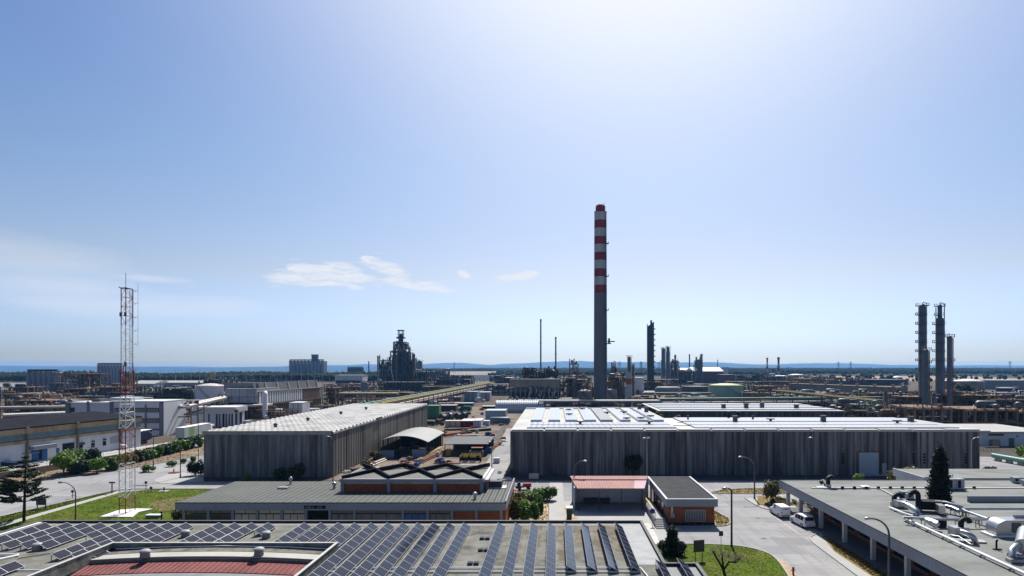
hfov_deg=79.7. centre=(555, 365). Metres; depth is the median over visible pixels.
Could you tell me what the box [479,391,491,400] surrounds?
yard shed
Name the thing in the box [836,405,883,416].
process unit
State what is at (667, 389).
horizontal tank
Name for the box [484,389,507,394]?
building
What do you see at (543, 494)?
bush
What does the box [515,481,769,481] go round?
kerb
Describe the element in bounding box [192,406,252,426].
white plant room
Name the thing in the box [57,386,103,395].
process unit
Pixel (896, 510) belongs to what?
cable tray
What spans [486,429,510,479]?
yard track
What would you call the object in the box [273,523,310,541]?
solar panel row
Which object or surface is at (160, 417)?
white office
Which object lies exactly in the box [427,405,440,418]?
shipping container
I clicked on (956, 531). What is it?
supply fan
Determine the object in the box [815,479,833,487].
roof fan
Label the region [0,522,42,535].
roof kerb
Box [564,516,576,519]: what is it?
gravel bed
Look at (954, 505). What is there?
twin duct
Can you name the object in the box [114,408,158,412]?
window
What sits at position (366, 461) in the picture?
weeds
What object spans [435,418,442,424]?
cable reel
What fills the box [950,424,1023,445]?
white block house
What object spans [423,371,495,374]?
pale clearing
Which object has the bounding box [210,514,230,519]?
window
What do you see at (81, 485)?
road
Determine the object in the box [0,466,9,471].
bush
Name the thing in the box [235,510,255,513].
window
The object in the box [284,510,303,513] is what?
window
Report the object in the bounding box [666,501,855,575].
service road
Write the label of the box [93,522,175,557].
solar panel row
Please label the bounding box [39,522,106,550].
solar panel row
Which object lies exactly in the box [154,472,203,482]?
corner island
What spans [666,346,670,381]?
process column
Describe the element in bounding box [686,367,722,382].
industrial building
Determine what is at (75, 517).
street lamp
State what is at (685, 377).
process unit
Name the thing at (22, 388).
pipework unit
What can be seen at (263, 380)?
process unit
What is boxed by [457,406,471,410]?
parked truck
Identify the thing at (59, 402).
pipework unit
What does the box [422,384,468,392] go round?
pipework unit
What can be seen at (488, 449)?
blue drum crate
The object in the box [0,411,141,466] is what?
long hall
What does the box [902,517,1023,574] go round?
cable tray
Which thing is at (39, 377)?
silo block
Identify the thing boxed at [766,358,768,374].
banded chimney
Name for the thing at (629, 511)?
forecourt
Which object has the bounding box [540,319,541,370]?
flare stack
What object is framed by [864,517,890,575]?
street lamp
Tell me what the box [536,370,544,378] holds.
fan block
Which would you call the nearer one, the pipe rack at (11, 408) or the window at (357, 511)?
the window at (357, 511)
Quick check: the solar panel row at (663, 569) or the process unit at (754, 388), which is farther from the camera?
the process unit at (754, 388)
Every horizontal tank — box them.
[489,417,510,424]
[655,386,680,395]
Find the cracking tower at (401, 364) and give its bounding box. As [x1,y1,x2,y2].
[390,344,412,384]
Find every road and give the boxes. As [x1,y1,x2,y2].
[0,455,203,515]
[106,482,798,501]
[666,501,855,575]
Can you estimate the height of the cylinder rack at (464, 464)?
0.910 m
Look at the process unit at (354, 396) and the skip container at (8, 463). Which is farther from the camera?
the process unit at (354, 396)
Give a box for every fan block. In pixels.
[522,367,536,378]
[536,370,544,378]
[544,366,558,378]
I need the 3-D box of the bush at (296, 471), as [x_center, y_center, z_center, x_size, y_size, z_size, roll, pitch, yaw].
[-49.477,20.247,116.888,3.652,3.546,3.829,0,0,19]
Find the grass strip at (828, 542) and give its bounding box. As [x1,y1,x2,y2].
[822,536,887,575]
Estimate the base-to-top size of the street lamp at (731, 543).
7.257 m
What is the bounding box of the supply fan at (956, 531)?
[946,525,986,544]
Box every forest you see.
[0,370,448,380]
[422,368,655,370]
[450,367,1023,369]
[488,369,791,375]
[637,368,1023,374]
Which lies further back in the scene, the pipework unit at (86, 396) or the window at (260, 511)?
the pipework unit at (86, 396)
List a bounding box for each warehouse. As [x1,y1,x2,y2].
[202,403,427,476]
[510,408,990,475]
[642,403,844,417]
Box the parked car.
[790,513,815,527]
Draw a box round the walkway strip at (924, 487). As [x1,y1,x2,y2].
[811,487,1023,488]
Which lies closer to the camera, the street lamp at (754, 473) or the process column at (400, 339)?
the street lamp at (754, 473)
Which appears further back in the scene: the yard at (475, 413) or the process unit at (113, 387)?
the process unit at (113, 387)
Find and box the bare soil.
[778,559,797,575]
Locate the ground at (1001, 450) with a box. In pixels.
[0,372,1023,526]
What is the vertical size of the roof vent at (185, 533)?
0.779 m
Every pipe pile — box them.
[348,466,362,471]
[370,458,386,465]
[398,454,411,461]
[414,449,442,462]
[427,446,443,454]
[443,431,466,435]
[444,427,470,430]
[466,427,491,431]
[484,441,501,449]
[494,426,505,442]
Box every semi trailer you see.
[141,429,151,443]
[176,423,213,439]
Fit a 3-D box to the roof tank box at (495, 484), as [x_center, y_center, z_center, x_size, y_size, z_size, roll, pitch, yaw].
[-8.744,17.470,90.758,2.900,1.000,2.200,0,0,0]
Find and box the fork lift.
[470,447,483,456]
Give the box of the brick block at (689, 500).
[647,476,717,524]
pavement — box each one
[505,475,895,480]
[747,498,795,508]
[811,533,870,575]
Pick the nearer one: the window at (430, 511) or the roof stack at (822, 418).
the window at (430, 511)
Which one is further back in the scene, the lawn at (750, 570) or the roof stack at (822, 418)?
the roof stack at (822, 418)
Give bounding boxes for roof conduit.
[0,554,18,559]
[16,569,42,570]
[18,552,53,558]
[329,571,640,572]
[334,567,647,575]
[823,488,868,488]
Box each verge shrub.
[65,457,88,474]
[102,456,122,470]
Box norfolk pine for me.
[0,455,51,521]
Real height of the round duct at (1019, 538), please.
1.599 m
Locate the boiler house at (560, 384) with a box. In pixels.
[509,378,562,398]
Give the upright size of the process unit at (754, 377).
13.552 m
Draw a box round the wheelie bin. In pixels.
[566,506,572,518]
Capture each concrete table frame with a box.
[878,401,952,423]
[942,401,1018,426]
[999,402,1023,426]
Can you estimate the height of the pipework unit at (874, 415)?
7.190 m
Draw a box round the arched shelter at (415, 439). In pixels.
[378,427,443,456]
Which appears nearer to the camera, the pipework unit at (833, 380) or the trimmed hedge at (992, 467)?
the trimmed hedge at (992, 467)
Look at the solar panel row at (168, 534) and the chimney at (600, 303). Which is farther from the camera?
the chimney at (600, 303)
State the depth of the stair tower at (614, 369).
424.80 m
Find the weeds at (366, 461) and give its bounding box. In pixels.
[360,460,370,465]
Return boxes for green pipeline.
[991,453,1023,465]
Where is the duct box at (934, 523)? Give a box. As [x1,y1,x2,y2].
[924,517,946,528]
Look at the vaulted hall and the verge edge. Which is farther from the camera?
the verge edge
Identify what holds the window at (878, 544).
in the arcade building at (920, 550)
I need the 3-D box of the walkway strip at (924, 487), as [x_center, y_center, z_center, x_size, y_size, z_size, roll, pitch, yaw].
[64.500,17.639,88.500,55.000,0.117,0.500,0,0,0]
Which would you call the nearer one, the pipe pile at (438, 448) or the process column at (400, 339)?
the pipe pile at (438, 448)
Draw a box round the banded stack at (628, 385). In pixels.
[625,372,631,404]
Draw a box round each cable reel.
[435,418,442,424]
[438,413,448,421]
[445,412,454,419]
[455,413,462,418]
[460,411,468,418]
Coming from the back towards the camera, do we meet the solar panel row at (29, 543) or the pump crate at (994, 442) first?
the pump crate at (994, 442)
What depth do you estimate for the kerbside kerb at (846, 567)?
70.76 m
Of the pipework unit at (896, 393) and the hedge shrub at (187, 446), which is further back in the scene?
the pipework unit at (896, 393)
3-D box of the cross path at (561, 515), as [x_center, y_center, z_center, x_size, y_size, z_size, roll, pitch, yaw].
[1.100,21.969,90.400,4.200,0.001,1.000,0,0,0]
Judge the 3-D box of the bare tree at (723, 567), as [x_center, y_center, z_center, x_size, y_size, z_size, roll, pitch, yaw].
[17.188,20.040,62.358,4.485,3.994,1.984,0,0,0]
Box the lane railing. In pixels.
[981,446,998,450]
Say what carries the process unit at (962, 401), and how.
on the ground at (1001, 450)
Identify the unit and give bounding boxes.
[0,383,47,397]
[0,390,77,405]
[0,396,91,410]
[0,401,60,417]
[34,399,72,411]
[49,381,77,391]
[53,370,110,391]
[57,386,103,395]
[64,393,119,400]
[91,383,146,394]
[91,390,147,396]
[136,384,197,399]
[198,377,241,384]
[244,378,289,381]
[244,406,297,418]
[313,403,340,409]
[324,383,370,390]
[335,384,382,393]
[335,390,374,400]
[342,396,427,404]
[368,380,433,391]
[375,390,408,397]
[391,391,430,396]
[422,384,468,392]
[425,374,473,380]
[425,376,474,387]
[431,369,449,378]
[470,376,507,380]
[487,384,508,394]
[489,374,521,382]
[508,397,552,407]
[514,396,578,405]
[559,373,592,399]
[575,403,630,405]
[607,372,625,399]
[632,394,673,405]
[644,378,679,385]
[644,380,672,390]
[666,393,713,401]
[670,355,679,381]
[671,381,759,391]
[680,369,694,383]
[693,357,701,382]
[707,396,770,400]
[724,380,820,385]
[734,373,771,382]
[739,390,793,396]
[743,382,795,394]
[766,394,814,405]
[767,374,814,382]
[781,375,869,385]
[801,389,852,405]
[827,398,894,414]
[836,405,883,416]
[843,389,882,403]
[853,389,917,403]
[866,410,954,420]
[890,391,930,404]
[905,493,914,499]
[909,389,974,396]
[931,390,1004,410]
[949,478,955,489]
[954,478,966,489]
[964,394,1023,411]
[965,389,1023,397]
[1010,477,1021,482]
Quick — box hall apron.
[8,437,203,470]
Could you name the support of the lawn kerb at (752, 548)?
on the service road at (801, 553)
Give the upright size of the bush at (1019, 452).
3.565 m
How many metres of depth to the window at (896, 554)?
68.53 m
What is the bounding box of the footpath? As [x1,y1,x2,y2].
[549,482,563,519]
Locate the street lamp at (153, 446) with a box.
[143,430,153,465]
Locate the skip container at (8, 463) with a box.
[0,461,19,467]
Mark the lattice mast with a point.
(125, 363)
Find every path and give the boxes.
[0,491,121,526]
[549,514,577,515]
[644,523,658,543]
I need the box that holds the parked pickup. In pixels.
[427,421,435,425]
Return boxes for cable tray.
[888,507,913,515]
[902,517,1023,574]
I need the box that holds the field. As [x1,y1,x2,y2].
[817,376,1023,380]
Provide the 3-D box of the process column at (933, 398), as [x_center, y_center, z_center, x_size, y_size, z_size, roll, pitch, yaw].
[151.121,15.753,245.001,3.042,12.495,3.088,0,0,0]
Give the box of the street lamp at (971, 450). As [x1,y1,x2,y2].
[971,437,980,468]
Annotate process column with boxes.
[361,381,365,390]
[364,380,370,390]
[397,333,404,350]
[417,359,421,377]
[626,355,631,371]
[632,363,634,394]
[660,347,666,377]
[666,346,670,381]
[700,353,702,382]
[882,388,889,406]
[889,396,895,407]
[899,383,909,391]
[915,302,929,404]
[920,347,931,404]
[929,390,937,405]
[932,302,945,403]
[944,333,954,410]
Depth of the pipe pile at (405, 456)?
143.14 m
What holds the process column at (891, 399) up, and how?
on the ground at (1001, 450)
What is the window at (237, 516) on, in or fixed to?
in the workshop office
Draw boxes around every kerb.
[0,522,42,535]
[2,488,215,515]
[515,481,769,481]
[667,510,730,526]
[685,543,788,575]
[710,488,785,493]
[744,497,769,509]
[809,531,858,575]
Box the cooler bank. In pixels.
[224,380,322,418]
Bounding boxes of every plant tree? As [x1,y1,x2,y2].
[954,383,961,389]
[961,384,973,389]
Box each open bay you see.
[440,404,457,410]
[482,405,494,408]
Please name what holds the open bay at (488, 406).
on the yard at (475, 413)
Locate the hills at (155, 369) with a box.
[0,365,1023,373]
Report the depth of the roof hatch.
89.35 m
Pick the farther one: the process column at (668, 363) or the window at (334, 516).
the process column at (668, 363)
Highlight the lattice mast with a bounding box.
[119,273,135,513]
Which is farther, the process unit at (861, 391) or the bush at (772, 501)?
the process unit at (861, 391)
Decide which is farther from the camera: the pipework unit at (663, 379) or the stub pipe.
the pipework unit at (663, 379)
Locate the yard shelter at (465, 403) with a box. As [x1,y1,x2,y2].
[438,402,473,405]
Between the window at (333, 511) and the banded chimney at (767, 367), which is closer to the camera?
the window at (333, 511)
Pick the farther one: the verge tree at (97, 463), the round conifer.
the verge tree at (97, 463)
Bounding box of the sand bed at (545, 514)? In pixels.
[510,499,547,519]
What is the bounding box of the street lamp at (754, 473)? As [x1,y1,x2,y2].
[738,456,755,498]
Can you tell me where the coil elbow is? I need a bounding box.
[1005,542,1023,562]
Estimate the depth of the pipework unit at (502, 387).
458.28 m
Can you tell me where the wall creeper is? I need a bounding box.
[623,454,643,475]
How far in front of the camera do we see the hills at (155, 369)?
9514.54 m
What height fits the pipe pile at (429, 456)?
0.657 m
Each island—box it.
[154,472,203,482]
[712,489,785,492]
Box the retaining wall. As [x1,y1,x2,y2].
[0,443,164,477]
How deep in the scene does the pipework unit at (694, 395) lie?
346.65 m
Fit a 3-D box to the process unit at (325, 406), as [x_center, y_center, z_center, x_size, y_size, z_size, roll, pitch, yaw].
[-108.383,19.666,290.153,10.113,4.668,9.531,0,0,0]
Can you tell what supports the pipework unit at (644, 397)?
on the ground at (1001, 450)
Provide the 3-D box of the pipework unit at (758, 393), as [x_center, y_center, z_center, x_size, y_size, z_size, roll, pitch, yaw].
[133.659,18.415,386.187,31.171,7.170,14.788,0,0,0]
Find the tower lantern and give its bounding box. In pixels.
[396,330,405,338]
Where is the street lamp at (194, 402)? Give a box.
[184,400,198,473]
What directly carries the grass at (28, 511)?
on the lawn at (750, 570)
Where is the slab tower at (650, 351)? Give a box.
[647,320,654,384]
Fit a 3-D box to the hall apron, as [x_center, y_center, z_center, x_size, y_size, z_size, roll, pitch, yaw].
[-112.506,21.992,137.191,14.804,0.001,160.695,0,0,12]
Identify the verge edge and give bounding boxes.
[28,454,203,482]
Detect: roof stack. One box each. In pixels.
[732,416,737,421]
[819,415,826,421]
[906,416,914,421]
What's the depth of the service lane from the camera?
136.69 m
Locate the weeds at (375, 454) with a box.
[369,451,382,458]
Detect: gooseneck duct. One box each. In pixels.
[825,475,835,486]
[890,492,904,506]
[908,489,921,510]
[958,516,972,526]
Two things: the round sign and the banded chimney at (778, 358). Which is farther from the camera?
the banded chimney at (778, 358)
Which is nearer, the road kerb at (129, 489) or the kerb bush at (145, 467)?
the road kerb at (129, 489)
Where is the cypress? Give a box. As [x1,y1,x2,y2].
[925,442,953,501]
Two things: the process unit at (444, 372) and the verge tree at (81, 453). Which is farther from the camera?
the process unit at (444, 372)
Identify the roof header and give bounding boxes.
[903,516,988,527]
[961,508,1023,523]
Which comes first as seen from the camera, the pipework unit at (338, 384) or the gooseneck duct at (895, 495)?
the gooseneck duct at (895, 495)
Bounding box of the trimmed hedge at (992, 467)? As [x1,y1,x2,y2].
[982,466,996,468]
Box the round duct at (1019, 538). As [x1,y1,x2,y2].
[1014,525,1023,553]
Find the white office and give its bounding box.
[65,397,185,435]
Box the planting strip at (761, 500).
[757,496,791,505]
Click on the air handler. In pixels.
(1002, 526)
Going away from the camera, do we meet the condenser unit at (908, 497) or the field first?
the condenser unit at (908, 497)
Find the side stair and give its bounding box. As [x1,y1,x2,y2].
[641,492,667,528]
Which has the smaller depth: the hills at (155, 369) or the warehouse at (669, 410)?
the warehouse at (669, 410)
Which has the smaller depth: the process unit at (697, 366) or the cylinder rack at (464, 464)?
the cylinder rack at (464, 464)
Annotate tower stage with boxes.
[393,341,408,349]
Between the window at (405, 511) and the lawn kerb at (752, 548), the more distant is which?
the window at (405, 511)
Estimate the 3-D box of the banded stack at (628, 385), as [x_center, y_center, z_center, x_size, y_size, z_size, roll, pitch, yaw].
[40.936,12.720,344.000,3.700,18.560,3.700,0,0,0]
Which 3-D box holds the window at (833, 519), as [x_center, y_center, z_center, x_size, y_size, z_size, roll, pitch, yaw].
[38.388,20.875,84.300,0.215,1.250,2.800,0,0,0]
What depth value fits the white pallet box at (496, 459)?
138.37 m
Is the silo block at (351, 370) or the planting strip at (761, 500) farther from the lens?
the silo block at (351, 370)
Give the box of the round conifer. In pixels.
[657,525,686,556]
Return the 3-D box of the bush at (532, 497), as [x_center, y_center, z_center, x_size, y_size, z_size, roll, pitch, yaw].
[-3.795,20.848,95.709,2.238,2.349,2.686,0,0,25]
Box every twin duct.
[935,500,963,514]
[945,504,960,513]
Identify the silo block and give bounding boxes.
[24,369,62,390]
[97,363,124,384]
[288,354,326,372]
[347,367,363,372]
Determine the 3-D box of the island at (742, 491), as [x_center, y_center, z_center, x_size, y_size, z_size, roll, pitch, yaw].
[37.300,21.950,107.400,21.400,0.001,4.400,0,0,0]
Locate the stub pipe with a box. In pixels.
[992,539,1001,549]
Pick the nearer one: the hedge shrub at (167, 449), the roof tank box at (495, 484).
the roof tank box at (495, 484)
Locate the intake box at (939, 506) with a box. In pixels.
[918,499,945,513]
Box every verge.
[0,445,203,481]
[0,491,115,523]
[668,511,729,525]
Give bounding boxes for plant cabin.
[289,401,309,413]
[310,408,321,411]
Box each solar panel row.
[0,522,52,543]
[0,561,24,575]
[1,522,72,550]
[20,522,88,550]
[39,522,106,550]
[50,522,140,561]
[70,522,157,557]
[85,522,123,540]
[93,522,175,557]
[141,523,192,541]
[178,523,225,541]
[195,522,241,541]
[214,522,258,541]
[253,523,274,536]
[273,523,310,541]
[292,522,327,541]
[308,523,377,575]
[311,523,344,541]
[330,522,361,546]
[330,523,393,575]
[350,523,408,575]
[370,522,424,575]
[391,522,439,575]
[411,523,454,575]
[432,522,470,575]
[478,523,505,575]
[501,523,522,575]
[522,523,538,575]
[545,523,555,575]
[564,522,576,573]
[581,523,597,573]
[597,522,618,573]
[615,523,640,573]
[655,559,670,575]
[677,558,693,575]
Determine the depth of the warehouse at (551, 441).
123.38 m
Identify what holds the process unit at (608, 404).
on the ground at (1001, 450)
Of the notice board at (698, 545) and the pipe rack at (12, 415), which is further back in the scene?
the pipe rack at (12, 415)
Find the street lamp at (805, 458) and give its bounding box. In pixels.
[805,437,812,479]
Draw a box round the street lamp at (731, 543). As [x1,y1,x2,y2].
[722,487,732,545]
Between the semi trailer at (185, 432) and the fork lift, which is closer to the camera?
the fork lift
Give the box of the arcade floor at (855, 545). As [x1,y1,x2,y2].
[790,507,923,575]
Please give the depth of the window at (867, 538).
76.08 m
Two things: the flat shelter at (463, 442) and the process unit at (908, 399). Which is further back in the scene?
the process unit at (908, 399)
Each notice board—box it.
[36,499,45,507]
[694,540,703,559]
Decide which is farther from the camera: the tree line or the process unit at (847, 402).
the tree line
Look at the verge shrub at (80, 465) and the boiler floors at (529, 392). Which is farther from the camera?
the boiler floors at (529, 392)
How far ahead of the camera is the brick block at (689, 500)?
85.73 m
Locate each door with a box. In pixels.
[31,449,46,461]
[583,489,633,501]
[858,452,879,473]
[882,463,886,473]
[1009,438,1013,445]
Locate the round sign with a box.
[650,509,654,524]
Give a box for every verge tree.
[46,449,78,475]
[72,448,90,459]
[85,447,101,459]
[87,456,108,472]
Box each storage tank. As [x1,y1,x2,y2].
[129,395,152,398]
[194,383,224,403]
[577,389,591,399]
[607,388,617,399]
[620,389,625,399]
[682,385,707,394]
[708,383,743,397]
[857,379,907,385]
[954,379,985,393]
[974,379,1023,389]
[995,386,1018,394]
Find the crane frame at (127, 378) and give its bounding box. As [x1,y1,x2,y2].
[119,371,137,385]
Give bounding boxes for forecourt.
[564,501,666,539]
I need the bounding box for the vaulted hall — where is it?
[27,542,338,575]
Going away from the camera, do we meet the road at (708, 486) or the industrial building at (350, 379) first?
the road at (708, 486)
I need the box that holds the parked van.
[770,503,790,517]
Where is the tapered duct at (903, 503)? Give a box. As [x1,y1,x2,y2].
[893,499,920,515]
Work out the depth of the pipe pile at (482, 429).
206.44 m
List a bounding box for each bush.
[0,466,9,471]
[140,464,155,471]
[166,461,177,465]
[171,509,181,519]
[241,472,250,480]
[272,465,286,480]
[284,462,306,480]
[509,495,520,519]
[513,490,528,502]
[518,495,533,519]
[525,491,538,502]
[530,500,539,519]
[532,486,548,500]
[535,493,542,503]
[537,501,543,513]
[543,486,557,499]
[769,496,775,510]
[852,473,863,479]
[886,466,919,479]
[1013,445,1023,456]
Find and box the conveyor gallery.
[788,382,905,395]
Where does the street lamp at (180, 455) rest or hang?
on the corner island at (177, 478)
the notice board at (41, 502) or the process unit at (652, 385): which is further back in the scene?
the process unit at (652, 385)
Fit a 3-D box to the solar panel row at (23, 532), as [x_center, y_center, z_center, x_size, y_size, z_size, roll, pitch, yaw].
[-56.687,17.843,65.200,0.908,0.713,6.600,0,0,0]
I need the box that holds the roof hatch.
[277,486,289,488]
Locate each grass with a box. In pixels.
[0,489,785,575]
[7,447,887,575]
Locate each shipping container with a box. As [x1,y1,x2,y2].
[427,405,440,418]
[445,420,460,426]
[460,419,474,426]
[473,418,483,427]
[483,420,489,425]
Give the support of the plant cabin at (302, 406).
on the ground at (1001, 450)
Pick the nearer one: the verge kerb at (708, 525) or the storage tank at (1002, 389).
the verge kerb at (708, 525)
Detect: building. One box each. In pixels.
[0,520,706,575]
[130,380,167,386]
[164,380,207,386]
[335,375,367,383]
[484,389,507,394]
[635,377,643,393]
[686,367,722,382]
[717,374,733,382]
[722,367,727,373]
[768,368,775,377]
[779,480,1023,575]
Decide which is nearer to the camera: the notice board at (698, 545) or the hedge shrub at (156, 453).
the notice board at (698, 545)
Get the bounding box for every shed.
[447,396,461,400]
[464,391,478,401]
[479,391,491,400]
[495,399,543,412]
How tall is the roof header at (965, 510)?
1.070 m
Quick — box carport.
[570,476,647,510]
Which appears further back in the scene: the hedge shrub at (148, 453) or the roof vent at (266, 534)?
the hedge shrub at (148, 453)
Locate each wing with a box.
[377,354,391,380]
[410,354,416,380]
[411,369,430,381]
[893,468,1023,479]
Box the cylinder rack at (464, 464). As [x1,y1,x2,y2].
[459,461,479,465]
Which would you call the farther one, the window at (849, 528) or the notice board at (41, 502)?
the notice board at (41, 502)
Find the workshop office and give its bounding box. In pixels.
[175,463,514,519]
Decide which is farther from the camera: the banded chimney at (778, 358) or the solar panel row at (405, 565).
the banded chimney at (778, 358)
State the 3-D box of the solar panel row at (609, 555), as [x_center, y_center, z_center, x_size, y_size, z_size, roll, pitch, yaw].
[5.105,17.843,61.075,0.908,0.713,14.850,0,0,0]
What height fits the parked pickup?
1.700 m
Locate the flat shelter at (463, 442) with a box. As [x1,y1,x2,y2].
[444,436,494,455]
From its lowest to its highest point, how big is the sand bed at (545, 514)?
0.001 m
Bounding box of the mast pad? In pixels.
[100,508,152,517]
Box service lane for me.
[980,457,1023,468]
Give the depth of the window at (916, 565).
64.22 m
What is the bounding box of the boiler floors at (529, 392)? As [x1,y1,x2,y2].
[509,379,559,405]
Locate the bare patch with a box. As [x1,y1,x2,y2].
[147,497,189,510]
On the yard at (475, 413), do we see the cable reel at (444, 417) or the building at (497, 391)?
the cable reel at (444, 417)
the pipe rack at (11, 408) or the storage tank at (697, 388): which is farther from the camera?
the storage tank at (697, 388)
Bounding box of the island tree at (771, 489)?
[759,480,780,500]
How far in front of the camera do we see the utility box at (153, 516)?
88.31 m
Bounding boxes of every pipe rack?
[0,405,188,419]
[3,403,272,418]
[67,400,223,405]
[178,396,228,424]
[337,392,399,405]
[366,382,493,404]
[538,400,662,407]
[642,392,711,395]
[655,396,882,406]
[770,389,894,408]
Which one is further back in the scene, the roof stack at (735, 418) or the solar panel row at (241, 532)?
the roof stack at (735, 418)
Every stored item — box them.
[406,456,413,460]
[417,458,423,463]
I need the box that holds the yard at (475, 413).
[329,407,521,479]
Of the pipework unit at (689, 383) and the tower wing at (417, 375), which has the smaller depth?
the pipework unit at (689, 383)
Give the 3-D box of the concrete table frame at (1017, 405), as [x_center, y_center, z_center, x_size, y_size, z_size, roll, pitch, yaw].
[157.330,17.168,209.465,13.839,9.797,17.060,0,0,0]
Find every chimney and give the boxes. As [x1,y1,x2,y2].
[594,204,614,399]
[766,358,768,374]
[777,357,779,374]
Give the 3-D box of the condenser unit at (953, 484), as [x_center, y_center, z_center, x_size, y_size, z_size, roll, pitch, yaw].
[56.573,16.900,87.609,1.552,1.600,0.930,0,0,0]
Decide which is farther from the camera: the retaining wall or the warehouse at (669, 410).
the warehouse at (669, 410)
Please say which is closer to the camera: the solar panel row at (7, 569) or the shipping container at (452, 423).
the solar panel row at (7, 569)
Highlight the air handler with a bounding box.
[980,515,1023,536]
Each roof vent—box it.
[31,542,42,550]
[139,548,150,558]
[180,529,190,537]
[253,546,264,555]
[261,530,270,538]
[479,536,489,539]
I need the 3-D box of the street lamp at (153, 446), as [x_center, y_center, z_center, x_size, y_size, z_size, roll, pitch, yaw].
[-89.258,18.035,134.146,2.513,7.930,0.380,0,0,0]
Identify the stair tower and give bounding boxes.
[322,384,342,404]
[569,359,578,376]
[611,361,617,373]
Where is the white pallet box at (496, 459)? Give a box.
[493,457,499,462]
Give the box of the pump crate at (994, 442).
[989,440,999,446]
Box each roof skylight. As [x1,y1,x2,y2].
[467,561,478,564]
[478,548,487,551]
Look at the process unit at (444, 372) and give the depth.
918.31 m
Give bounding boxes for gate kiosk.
[23,452,37,463]
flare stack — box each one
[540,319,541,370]
[555,337,556,372]
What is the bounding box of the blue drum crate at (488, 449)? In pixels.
[485,447,490,453]
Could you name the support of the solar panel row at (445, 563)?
on the flat roof building at (646, 551)
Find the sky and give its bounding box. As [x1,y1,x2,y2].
[0,0,1023,366]
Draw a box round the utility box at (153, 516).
[145,514,162,517]
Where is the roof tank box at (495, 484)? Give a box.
[486,480,506,488]
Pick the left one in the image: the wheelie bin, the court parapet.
the wheelie bin
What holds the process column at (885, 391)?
on the ground at (1001, 450)
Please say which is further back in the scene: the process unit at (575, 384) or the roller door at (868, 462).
the process unit at (575, 384)
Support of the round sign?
on the forecourt
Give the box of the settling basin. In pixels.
[0,383,94,386]
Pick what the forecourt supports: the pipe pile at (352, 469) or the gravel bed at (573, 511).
the gravel bed at (573, 511)
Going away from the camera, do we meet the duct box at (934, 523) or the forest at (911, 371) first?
the duct box at (934, 523)
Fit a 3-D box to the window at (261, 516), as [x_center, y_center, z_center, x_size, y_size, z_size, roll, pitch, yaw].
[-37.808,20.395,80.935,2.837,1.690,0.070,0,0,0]
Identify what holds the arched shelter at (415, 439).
on the yard at (475, 413)
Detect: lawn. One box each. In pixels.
[0,489,212,531]
[656,544,787,575]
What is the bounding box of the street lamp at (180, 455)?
[170,438,180,476]
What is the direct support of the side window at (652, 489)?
in the brick block at (689, 500)
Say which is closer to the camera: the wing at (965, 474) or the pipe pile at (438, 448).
the wing at (965, 474)
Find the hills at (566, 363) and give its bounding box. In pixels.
[0,361,1023,367]
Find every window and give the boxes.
[62,442,73,450]
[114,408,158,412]
[141,418,158,422]
[186,510,206,513]
[186,514,206,519]
[210,510,230,513]
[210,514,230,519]
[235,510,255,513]
[235,514,255,519]
[259,510,279,513]
[259,514,279,519]
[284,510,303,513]
[284,514,303,519]
[332,510,352,513]
[332,514,352,519]
[356,510,400,513]
[356,514,400,519]
[404,510,425,513]
[404,514,425,519]
[429,510,450,513]
[429,514,450,519]
[652,489,663,517]
[806,503,814,510]
[829,516,839,524]
[847,525,853,532]
[857,532,869,541]
[876,541,887,551]
[892,550,903,560]
[912,562,929,574]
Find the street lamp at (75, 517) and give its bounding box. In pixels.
[58,481,76,519]
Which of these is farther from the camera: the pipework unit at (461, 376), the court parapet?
the pipework unit at (461, 376)
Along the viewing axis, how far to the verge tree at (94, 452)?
128.57 m
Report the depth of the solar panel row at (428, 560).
58.37 m
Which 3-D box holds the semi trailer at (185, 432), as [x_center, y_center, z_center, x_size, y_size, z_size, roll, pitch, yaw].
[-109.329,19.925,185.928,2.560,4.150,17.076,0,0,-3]
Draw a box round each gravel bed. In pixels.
[564,505,574,513]
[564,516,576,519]
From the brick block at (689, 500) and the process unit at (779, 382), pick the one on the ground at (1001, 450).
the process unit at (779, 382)
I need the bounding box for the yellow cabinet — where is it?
[446,448,450,455]
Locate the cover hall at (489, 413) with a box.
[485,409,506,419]
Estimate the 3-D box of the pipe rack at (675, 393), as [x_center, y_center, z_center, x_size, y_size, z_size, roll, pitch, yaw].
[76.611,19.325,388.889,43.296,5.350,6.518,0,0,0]
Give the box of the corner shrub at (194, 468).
[186,459,203,474]
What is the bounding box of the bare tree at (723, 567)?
[704,546,743,575]
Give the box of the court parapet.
[967,496,1023,501]
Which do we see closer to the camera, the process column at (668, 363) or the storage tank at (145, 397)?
the storage tank at (145, 397)
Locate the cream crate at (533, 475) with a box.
[529,473,538,478]
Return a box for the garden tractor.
[515,482,530,490]
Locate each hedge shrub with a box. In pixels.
[114,454,124,465]
[123,455,131,464]
[127,452,138,463]
[134,449,144,461]
[140,450,151,459]
[150,449,158,458]
[154,444,164,456]
[162,445,172,454]
[168,442,179,452]
[172,439,187,451]
[183,439,191,449]
[189,438,196,448]
[195,434,203,446]
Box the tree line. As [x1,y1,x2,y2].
[776,372,1023,381]

